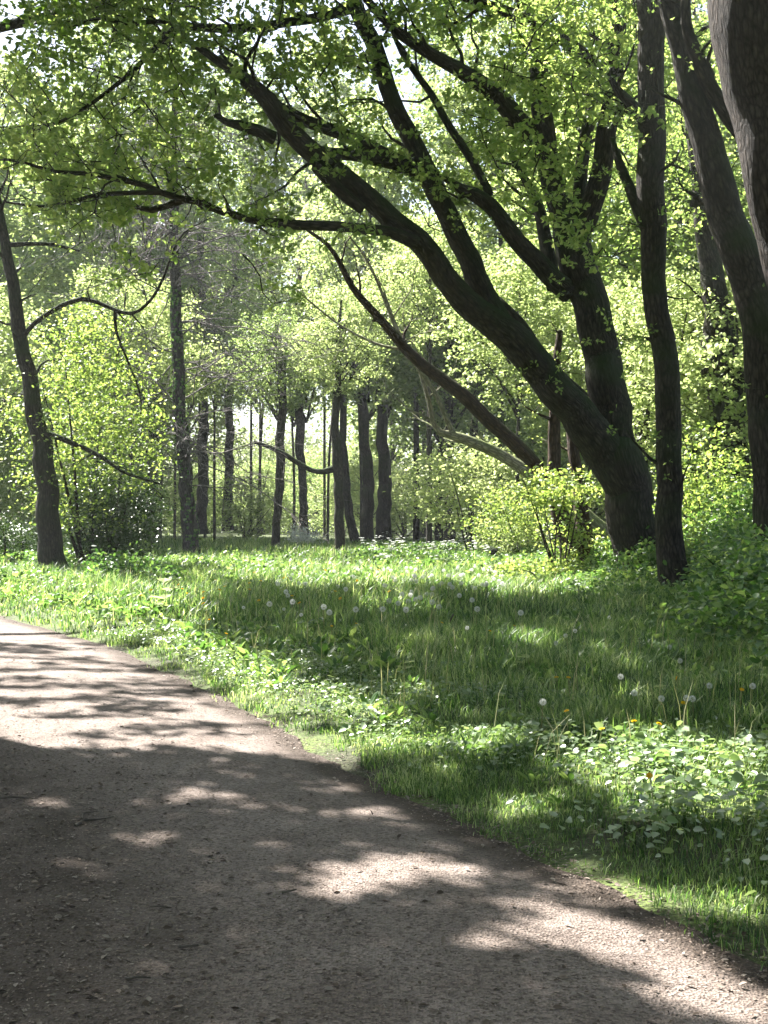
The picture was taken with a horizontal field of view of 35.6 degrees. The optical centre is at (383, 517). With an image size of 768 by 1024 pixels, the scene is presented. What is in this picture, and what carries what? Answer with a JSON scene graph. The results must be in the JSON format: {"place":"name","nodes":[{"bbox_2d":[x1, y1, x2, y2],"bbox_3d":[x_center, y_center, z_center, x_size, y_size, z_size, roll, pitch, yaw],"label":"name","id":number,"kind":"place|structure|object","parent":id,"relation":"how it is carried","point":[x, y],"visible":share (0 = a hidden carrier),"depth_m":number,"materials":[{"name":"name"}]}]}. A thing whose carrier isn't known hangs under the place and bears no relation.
{"place":"outdoors","nodes":[
{"label":"outdoors","id":0,"kind":"place"},
{"bbox_2d":[0,0,731,519],"label":"sky","id":1,"kind":"structure","parent":0,"point":[405,87],"materials":[{"name":"white"}]},
{"bbox_2d":[0,616,767,1023],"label":"path","id":2,"kind":"structure","parent":0,"point":[376,880],"depth_m":4.96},
{"bbox_2d":[0,520,767,970],"bbox_3d":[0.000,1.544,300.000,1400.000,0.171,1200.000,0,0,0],"label":"ground","id":3,"kind":"structure","parent":0,"point":[586,864],"depth_m":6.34,"materials":[{"name":"green plant"}]},
{"bbox_2d":[0,506,37,563],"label":"shrub","id":4,"kind":"object","parent":3,"relation":"on","point":[22,539],"visible":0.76,"depth_m":32.88,"materials":[{"name":"green plant"}]},
{"bbox_2d":[0,408,71,525],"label":"shrub","id":5,"kind":"object","parent":3,"relation":"on","point":[7,480],"visible":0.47,"depth_m":44.10,"materials":[{"name":"green plant"}]},
{"bbox_2d":[0,108,74,397],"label":"tree","id":6,"kind":"object","parent":3,"relation":"on","point":[13,223],"visible":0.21,"depth_m":54.42,"materials":[{"name":"green plant"}]},
{"bbox_2d":[0,446,89,542],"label":"shrub","id":7,"kind":"object","parent":3,"relation":"on","point":[32,498],"visible":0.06,"depth_m":59.40,"materials":[{"name":"green plant"}]},
{"bbox_2d":[0,392,103,541],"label":"shrub","id":8,"kind":"object","parent":3,"relation":"on","point":[17,497],"visible":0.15,"depth_m":50.19,"materials":[{"name":"green plant"}]},
{"bbox_2d":[0,104,113,537],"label":"tree","id":9,"kind":"object","parent":3,"relation":"on","point":[35,274],"visible":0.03,"depth_m":76.89,"materials":[{"name":"green plant"}]},
{"bbox_2d":[0,281,120,472],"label":"tree","id":10,"kind":"object","parent":3,"relation":"on","point":[5,336],"visible":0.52,"depth_m":41.95,"materials":[{"name":"green plant"}]},
{"bbox_2d":[0,35,122,445],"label":"tree","id":11,"kind":"object","parent":3,"relation":"on","point":[37,234],"visible":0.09,"depth_m":63.94,"materials":[{"name":"green plant"}]},
{"bbox_2d":[0,0,145,86],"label":"shade tree","id":12,"kind":"object","parent":3,"relation":"on","point":[7,24],"visible":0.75,"depth_m":16.42,"materials":[{"name":"green plant"}]},
{"bbox_2d":[0,280,148,541],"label":"tree","id":13,"kind":"object","parent":3,"relation":"on","point":[39,295],"visible":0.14,"depth_m":47.57,"materials":[{"name":"green plant"}]},
{"bbox_2d":[0,294,181,564],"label":"sapling","id":14,"kind":"object","parent":3,"relation":"on","point":[74,455],"visible":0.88,"depth_m":30.68,"materials":[{"name":"green plant"}]},
{"bbox_2d":[25,238,187,478],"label":"tree","id":15,"kind":"object","parent":3,"relation":"on","point":[60,278],"visible":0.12,"depth_m":65.00,"materials":[{"name":"green plant"}]},
{"bbox_2d":[64,541,166,581],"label":"shrub","id":16,"kind":"object","parent":3,"relation":"on","point":[114,564],"visible":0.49,"depth_m":25.30,"materials":[{"name":"green plant"}]},
{"bbox_2d":[59,454,175,564],"bbox_3d":[-7.332,-0.106,32.028,3.404,3.555,3.559,0,0,-26],"label":"shrub","id":17,"kind":"object","parent":3,"relation":"on","point":[119,538],"visible":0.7,"depth_m":31.51,"materials":[{"name":"green plant"}]},
{"bbox_2d":[4,2,231,438],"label":"tree","id":18,"kind":"object","parent":3,"relation":"on","point":[163,107],"visible":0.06,"depth_m":71.66,"materials":[{"name":"green plant"}]},
{"bbox_2d":[0,30,243,568],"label":"tree","id":19,"kind":"object","parent":3,"relation":"on","point":[50,539],"visible":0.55,"depth_m":29.51,"materials":[{"name":"green plant"}]},
{"bbox_2d":[56,360,187,531],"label":"tree","id":20,"kind":"object","parent":3,"relation":"on","point":[155,457],"visible":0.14,"depth_m":61.57,"materials":[{"name":"green plant"}]},
{"bbox_2d":[68,444,179,535],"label":"shrub","id":21,"kind":"object","parent":3,"relation":"on","point":[170,495],"visible":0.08,"depth_m":76.25,"materials":[{"name":"green plant"}]},
{"bbox_2d":[29,256,221,511],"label":"tree","id":22,"kind":"object","parent":3,"relation":"on","point":[151,316],"visible":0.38,"depth_m":49.45,"materials":[{"name":"green plant"}]},
{"bbox_2d":[86,99,219,542],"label":"tree","id":23,"kind":"object","parent":3,"relation":"on","point":[162,261],"visible":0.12,"depth_m":69.44,"materials":[{"name":"green plant"}]},
{"bbox_2d":[73,276,243,544],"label":"tree","id":24,"kind":"object","parent":3,"relation":"on","point":[198,379],"visible":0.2,"depth_m":55.94,"materials":[{"name":"green plant"}]},
{"bbox_2d":[118,460,207,537],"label":"shrub","id":25,"kind":"object","parent":3,"relation":"on","point":[167,515],"visible":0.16,"depth_m":91.74,"materials":[{"name":"green plant"}]},
{"bbox_2d":[132,556,199,585],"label":"shrub","id":26,"kind":"object","parent":3,"relation":"on","point":[165,572],"visible":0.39,"depth_m":23.95,"materials":[{"name":"green plant"}]},
{"bbox_2d":[24,48,353,556],"bbox_3d":[-6.759,-7.914,44.265,13.074,19.303,11.854,0,0,-21],"label":"tree","id":27,"kind":"object","parent":3,"relation":"on","point":[183,466],"visible":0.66,"depth_m":44.38,"materials":[{"name":"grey plant"}]},
{"bbox_2d":[157,469,222,536],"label":"shrub","id":28,"kind":"object","parent":3,"relation":"on","point":[195,497],"visible":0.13,"depth_m":95.68,"materials":[{"name":"green plant"}]},
{"bbox_2d":[122,0,272,537],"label":"tree","id":29,"kind":"object","parent":3,"relation":"on","point":[229,129],"visible":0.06,"depth_m":84.24,"materials":[{"name":"green plant"}]},
{"bbox_2d":[137,290,258,482],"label":"tree","id":30,"kind":"object","parent":3,"relation":"on","point":[218,424],"visible":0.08,"depth_m":87.69,"materials":[{"name":"green plant"}]},
{"bbox_2d":[141,129,274,534],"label":"tree","id":31,"kind":"object","parent":3,"relation":"on","point":[201,505],"visible":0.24,"depth_m":73.74,"materials":[{"name":"green plant"}]},
{"bbox_2d":[170,294,265,541],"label":"tree","id":32,"kind":"object","parent":3,"relation":"on","point":[217,322],"visible":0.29,"depth_m":71.72,"materials":[{"name":"green plant"}]},
{"bbox_2d":[182,160,279,530],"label":"tree","id":33,"kind":"object","parent":3,"relation":"on","point":[229,425],"visible":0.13,"depth_m":79.74,"materials":[{"name":"green plant"}]},
{"bbox_2d":[212,425,270,528],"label":"tree","id":34,"kind":"object","parent":3,"relation":"on","point":[242,450],"visible":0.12,"depth_m":129.26,"materials":[{"name":"green plant"}]},
{"bbox_2d":[207,472,294,539],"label":"shrub","id":35,"kind":"object","parent":3,"relation":"on","point":[248,500],"visible":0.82,"depth_m":75.41,"materials":[{"name":"green plant"}]},
{"bbox_2d":[181,32,327,535],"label":"tree","id":36,"kind":"object","parent":3,"relation":"on","point":[227,138],"visible":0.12,"depth_m":92.80,"materials":[{"name":"green plant"}]},
{"bbox_2d":[209,287,302,538],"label":"tree","id":37,"kind":"object","parent":3,"relation":"on","point":[251,398],"visible":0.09,"depth_m":77.77,"materials":[{"name":"green plant"}]},
{"bbox_2d":[192,301,321,546],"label":"tree","id":38,"kind":"object","parent":3,"relation":"on","point":[282,378],"visible":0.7,"depth_m":53.81,"materials":[{"name":"green plant"}]},
{"bbox_2d":[217,456,298,533],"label":"shrub","id":39,"kind":"object","parent":3,"relation":"on","point":[266,469],"visible":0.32,"depth_m":109.48,"materials":[{"name":"green plant"}]},
{"bbox_2d":[234,439,297,531],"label":"tree","id":40,"kind":"object","parent":3,"relation":"on","point":[266,458],"visible":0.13,"depth_m":125.41,"materials":[{"name":"green plant"}]},
{"bbox_2d":[233,289,331,537],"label":"tree","id":41,"kind":"object","parent":3,"relation":"on","point":[292,420],"visible":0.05,"depth_m":83.93,"materials":[{"name":"green plant"}]},
{"bbox_2d":[262,426,322,476],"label":"tree","id":42,"kind":"object","parent":3,"relation":"on","point":[288,448],"visible":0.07,"depth_m":131.54,"materials":[{"name":"green plant"}]},
{"bbox_2d":[233,155,355,542],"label":"tree","id":43,"kind":"object","parent":3,"relation":"on","point":[301,419],"visible":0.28,"depth_m":67.77,"materials":[{"name":"green plant"}]},
{"bbox_2d":[265,459,345,534],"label":"shrub","id":44,"kind":"object","parent":3,"relation":"on","point":[309,481],"visible":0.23,"depth_m":107.46,"materials":[{"name":"green plant"}]},
{"bbox_2d":[261,259,370,543],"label":"tree","id":45,"kind":"object","parent":3,"relation":"on","point":[329,449],"visible":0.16,"depth_m":63.67,"materials":[{"name":"green plant"}]},
{"bbox_2d":[237,20,408,535],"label":"tree","id":46,"kind":"object","parent":3,"relation":"on","point":[345,86],"visible":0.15,"depth_m":91.55,"materials":[{"name":"green plant"}]},
{"bbox_2d":[253,278,394,550],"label":"tree","id":47,"kind":"object","parent":3,"relation":"on","point":[335,468],"visible":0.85,"depth_m":46.81,"materials":[{"name":"green plant"}]},
{"bbox_2d":[291,456,378,535],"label":"shrub","id":48,"kind":"object","parent":3,"relation":"on","point":[321,504],"visible":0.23,"depth_m":99.75,"materials":[{"name":"green plant"}]},
{"bbox_2d":[0,192,689,530],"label":"woodland","id":49,"kind":"object","parent":3,"relation":"on","point":[320,430],"visible":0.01,"depth_m":143.71,"materials":[{"name":"green plant"}]},
{"bbox_2d":[289,108,420,543],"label":"tree","id":50,"kind":"object","parent":3,"relation":"on","point":[367,511],"visible":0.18,"depth_m":59.75,"materials":[{"name":"green plant"}]},
{"bbox_2d":[279,63,432,542],"bbox_3d":[-1.286,-11.043,62.029,7.805,25.015,8.829,0,0,-16],"label":"tree","id":51,"kind":"object","parent":3,"relation":"on","point":[353,533],"visible":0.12,"depth_m":61.73,"materials":[{"name":"green plant"}]},
{"bbox_2d":[0,0,720,582],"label":"oak tree","id":52,"kind":"object","parent":3,"relation":"on","point":[566,268],"visible":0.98,"depth_m":23.70,"materials":[{"name":"green plant"}]},
{"bbox_2d":[314,454,412,537],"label":"shrub","id":53,"kind":"object","parent":3,"relation":"on","point":[354,476],"visible":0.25,"depth_m":87.38,"materials":[{"name":"green plant"}]},
{"bbox_2d":[322,292,433,533],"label":"tree","id":54,"kind":"object","parent":3,"relation":"on","point":[391,423],"visible":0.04,"depth_m":111.65,"materials":[{"name":"green plant"}]},
{"bbox_2d":[301,111,460,541],"bbox_3d":[0.032,-9.741,60.901,8.829,22.619,7.805,0,0,30],"label":"tree","id":55,"kind":"object","parent":3,"relation":"on","point":[383,517],"visible":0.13,"depth_m":60.69,"materials":[{"name":"green plant"}]},
{"bbox_2d":[0,516,767,697],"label":"undergrowth","id":56,"kind":"object","parent":3,"relation":"on","point":[606,558],"visible":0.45,"depth_m":16.94,"materials":[{"name":"green plant"}]},
{"bbox_2d":[266,234,610,540],"bbox_3d":[1.261,-3.364,30.607,9.404,8.156,2.811,0,0,9],"label":"tree","id":57,"kind":"object","parent":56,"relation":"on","point":[450,434],"visible":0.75,"depth_m":30.86,"materials":[{"name":"brown plant"}]},
{"bbox_2d":[0,546,767,803],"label":"meadow weeds","id":58,"kind":"object","parent":3,"relation":"on","point":[281,667],"visible":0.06,"depth_m":11.61,"materials":[{"name":"green plant"}]},
{"bbox_2d":[6,543,767,778],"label":"seed stalks","id":59,"kind":"object","parent":3,"relation":"on","point":[449,641],"visible":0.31,"depth_m":12.57,"materials":[{"name":"green plant"}]},
{"bbox_2d":[356,462,433,538],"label":"shrub","id":60,"kind":"object","parent":3,"relation":"on","point":[402,532],"visible":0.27,"depth_m":73.56,"materials":[{"name":"green plant"}]},
{"bbox_2d":[313,205,493,543],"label":"tree","id":61,"kind":"object","parent":3,"relation":"on","point":[416,528],"visible":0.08,"depth_m":55.50,"materials":[{"name":"green plant"}]},
{"bbox_2d":[310,211,500,543],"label":"tree","id":62,"kind":"object","parent":3,"relation":"on","point":[432,283],"visible":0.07,"depth_m":54.48,"materials":[{"name":"green plant"}]},
{"bbox_2d":[350,538,491,568],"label":"flower foliage","id":63,"kind":"object","parent":3,"relation":"on","point":[419,551],"visible":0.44,"depth_m":40.45,"materials":[{"name":"green plant"}]},
{"bbox_2d":[347,374,497,537],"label":"tree","id":64,"kind":"object","parent":3,"relation":"on","point":[401,423],"visible":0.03,"depth_m":88.49,"materials":[{"name":"green plant"}]},
{"bbox_2d":[333,206,520,542],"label":"tree","id":65,"kind":"object","parent":3,"relation":"on","point":[423,300],"visible":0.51,"depth_m":49.37,"materials":[{"name":"green plant"}]},
{"bbox_2d":[347,300,509,542],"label":"tree","id":66,"kind":"object","parent":3,"relation":"on","point":[436,435],"visible":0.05,"depth_m":57.81,"materials":[{"name":"green plant"}]},
{"bbox_2d":[92,616,767,909],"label":"ground cover","id":67,"kind":"object","parent":3,"relation":"on","point":[656,746],"visible":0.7,"depth_m":7.25,"materials":[{"name":"green plant"}]},
{"bbox_2d":[374,443,488,538],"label":"shrub","id":68,"kind":"object","parent":3,"relation":"on","point":[407,502],"visible":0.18,"depth_m":69.36,"materials":[{"name":"green plant"}]},
{"bbox_2d":[325,249,542,544],"bbox_3d":[2.603,-5.426,54.572,10.789,14.254,8.490,0,0,0],"label":"tree","id":69,"kind":"object","parent":3,"relation":"on","point":[450,401],"visible":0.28,"depth_m":54.00,"materials":[{"name":"green plant"}]},
{"bbox_2d":[350,3,517,258],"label":"tree","id":70,"kind":"object","parent":3,"relation":"on","point":[426,110],"visible":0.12,"depth_m":61.39,"materials":[{"name":"green plant"}]},
{"bbox_2d":[305,198,607,569],"bbox_3d":[1.832,-2.631,27.633,7.268,9.527,3.359,0,0,-13],"label":"tree","id":71,"kind":"object","parent":3,"relation":"on","point":[583,537],"visible":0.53,"depth_m":27.59,"materials":[{"name":"dark brown bark"},{"name":"leaf"}]},
{"bbox_2d":[388,237,543,540],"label":"tree","id":72,"kind":"object","parent":3,"relation":"on","point":[484,403],"visible":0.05,"depth_m":56.70,"materials":[{"name":"green plant"}]},
{"bbox_2d":[383,433,562,549],"bbox_3d":[3.311,-0.753,42.795,6.316,4.879,6.734,0,0,-28],"label":"shrub","id":73,"kind":"object","parent":3,"relation":"on","point":[457,487],"visible":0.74,"depth_m":42.50,"materials":[{"name":"green plant"}]},
{"bbox_2d":[392,234,575,526],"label":"tree","id":74,"kind":"object","parent":3,"relation":"on","point":[512,294],"visible":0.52,"depth_m":42.54,"materials":[{"name":"green plant"}]},
{"bbox_2d":[407,1,574,539],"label":"tree","id":75,"kind":"object","parent":3,"relation":"on","point":[461,106],"visible":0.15,"depth_m":57.30,"materials":[{"name":"green plant"}]},
{"bbox_2d":[464,515,553,555],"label":"shrub","id":76,"kind":"object","parent":3,"relation":"on","point":[510,546],"visible":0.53,"depth_m":38.67,"materials":[{"name":"green plant"}]},
{"bbox_2d":[434,395,585,545],"bbox_3d":[6.704,-2.129,57.874,9.585,8.167,10.491,0,0,0],"label":"shrub","id":77,"kind":"object","parent":3,"relation":"on","point":[508,422],"visible":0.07,"depth_m":57.19,"materials":[{"name":"green plant"}]},
{"bbox_2d":[451,478,573,553],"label":"shrub","id":78,"kind":"object","parent":3,"relation":"on","point":[509,515],"visible":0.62,"depth_m":38.37,"materials":[{"name":"green plant"}]},
{"bbox_2d":[466,408,604,539],"bbox_3d":[8.241,-1.853,56.175,9.222,7.528,9.058,0,0,0],"label":"shrub","id":79,"kind":"object","parent":3,"relation":"on","point":[527,442],"visible":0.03,"depth_m":55.31,"materials":[{"name":"green plant"}]},
{"bbox_2d":[482,550,604,580],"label":"shrub","id":80,"kind":"object","parent":3,"relation":"on","point":[517,569],"visible":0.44,"depth_m":25.63,"materials":[{"name":"green plant"}]},
{"bbox_2d":[469,285,635,508],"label":"tree","id":81,"kind":"object","parent":3,"relation":"on","point":[573,339],"visible":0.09,"depth_m":40.70,"materials":[{"name":"green plant"}]},
{"bbox_2d":[509,461,604,568],"bbox_3d":[4.069,0.200,26.474,2.652,2.927,2.737,0,0,0],"label":"shrub","id":82,"kind":"object","parent":3,"relation":"on","point":[545,491],"visible":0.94,"depth_m":26.29,"materials":[{"name":"green plant"}]},
{"bbox_2d":[490,407,655,547],"bbox_3d":[8.684,-1.786,49.609,8.956,7.375,8.991,0,0,0],"label":"shrub","id":83,"kind":"object","parent":3,"relation":"on","point":[600,513],"visible":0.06,"depth_m":49.55,"materials":[{"name":"green plant"}]},
{"bbox_2d":[486,3,730,350],"bbox_3d":[9.417,-9.786,47.235,11.382,22.976,12.804,0,0,0],"label":"tree","id":84,"kind":"object","parent":3,"relation":"on","point":[544,203],"visible":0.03,"depth_m":45.94,"materials":[{"name":"green plant"}]},
{"bbox_2d":[541,570,676,597],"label":"shrub","id":85,"kind":"object","parent":3,"relation":"on","point":[592,584],"visible":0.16,"depth_m":20.20,"materials":[{"name":"green plant"}]},
{"bbox_2d":[482,18,754,466],"bbox_3d":[7.924,-7.346,37.336,10.146,16.774,10.020,0,0,0],"label":"tree","id":86,"kind":"object","parent":3,"relation":"on","point":[640,433],"visible":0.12,"depth_m":36.11,"materials":[{"name":"green plant"}]},
{"bbox_2d":[530,260,708,449],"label":"tree","id":87,"kind":"object","parent":3,"relation":"on","point":[578,360],"visible":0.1,"depth_m":38.45,"materials":[{"name":"green plant"}]},
{"bbox_2d":[506,0,737,586],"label":"tree","id":88,"kind":"object","parent":3,"relation":"on","point":[646,196],"visible":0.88,"depth_m":21.31,"materials":[{"name":"plant"}]},
{"bbox_2d":[564,408,706,522],"bbox_3d":[9.953,-1.511,44.493,8.564,6.737,8.200,0,0,0],"label":"shrub","id":89,"kind":"object","parent":3,"relation":"on","point":[649,468],"visible":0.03,"depth_m":43.90,"materials":[{"name":"green plant"}]},
{"bbox_2d":[532,0,755,512],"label":"tree","id":90,"kind":"object","parent":3,"relation":"on","point":[621,262],"visible":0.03,"depth_m":42.49,"materials":[{"name":"green plant"}]},
{"bbox_2d":[552,0,750,524],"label":"tree","id":91,"kind":"object","parent":3,"relation":"on","point":[711,273],"visible":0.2,"depth_m":31.78,"materials":[{"name":"green plant"}]},
{"bbox_2d":[615,526,695,583],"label":"shrub","id":92,"kind":"object","parent":3,"relation":"on","point":[649,549],"visible":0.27,"depth_m":23.53,"materials":[{"name":"green plant"}]},
{"bbox_2d":[609,580,724,603],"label":"shrub","id":93,"kind":"object","parent":3,"relation":"on","point":[656,590],"visible":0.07,"depth_m":18.35,"materials":[{"name":"green plant"}]},
{"bbox_2d":[611,258,747,530],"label":"tree","id":94,"kind":"object","parent":3,"relation":"on","point":[685,292],"visible":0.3,"depth_m":33.50,"materials":[{"name":"green plant"}]},
{"bbox_2d":[609,43,755,339],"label":"tree","id":95,"kind":"object","parent":3,"relation":"on","point":[673,235],"visible":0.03,"depth_m":42.13,"materials":[{"name":"green plant"}]},
{"bbox_2d":[646,519,725,568],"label":"shrub","id":96,"kind":"object","parent":3,"relation":"on","point":[691,542],"visible":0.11,"depth_m":23.41,"materials":[{"name":"green plant"}]},
{"bbox_2d":[628,276,752,496],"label":"tree","id":97,"kind":"object","parent":3,"relation":"on","point":[717,395],"visible":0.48,"depth_m":31.24,"materials":[{"name":"green plant"}]},
{"bbox_2d":[621,0,767,546],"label":"tree","id":98,"kind":"object","parent":3,"relation":"on","point":[700,92],"visible":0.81,"depth_m":18.30,"materials":[{"name":"brown plant"}]},
{"bbox_2d":[644,417,752,538],"bbox_3d":[7.392,-0.331,27.523,3.481,4.005,3.624,0,0,0],"label":"shrub","id":99,"kind":"object","parent":3,"relation":"on","point":[703,492],"visible":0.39,"depth_m":27.15,"materials":[{"name":"green plant"}]},
{"bbox_2d":[666,127,756,356],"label":"tree","id":100,"kind":"object","parent":3,"relation":"on","point":[687,253],"visible":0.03,"depth_m":38.86,"materials":[{"name":"green plant"}]},
{"bbox_2d":[663,527,767,606],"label":"shrub","id":101,"kind":"object","parent":3,"relation":"on","point":[714,562],"visible":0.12,"depth_m":17.38,"materials":[{"name":"green plant"}]},
{"bbox_2d":[666,589,767,642],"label":"shrub","id":102,"kind":"object","parent":3,"relation":"on","point":[687,616],"visible":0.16,"depth_m":13.36,"materials":[{"name":"green plant"}]},
{"bbox_2d":[682,472,752,544],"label":"shrub","id":103,"kind":"object","parent":3,"relation":"on","point":[745,505],"visible":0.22,"depth_m":25.07,"materials":[{"name":"green plant"}]},
{"bbox_2d":[670,0,767,289],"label":"tree","id":104,"kind":"object","parent":3,"relation":"on","point":[738,29],"visible":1,"depth_m":10.33,"materials":[{"name":"brown plant"}]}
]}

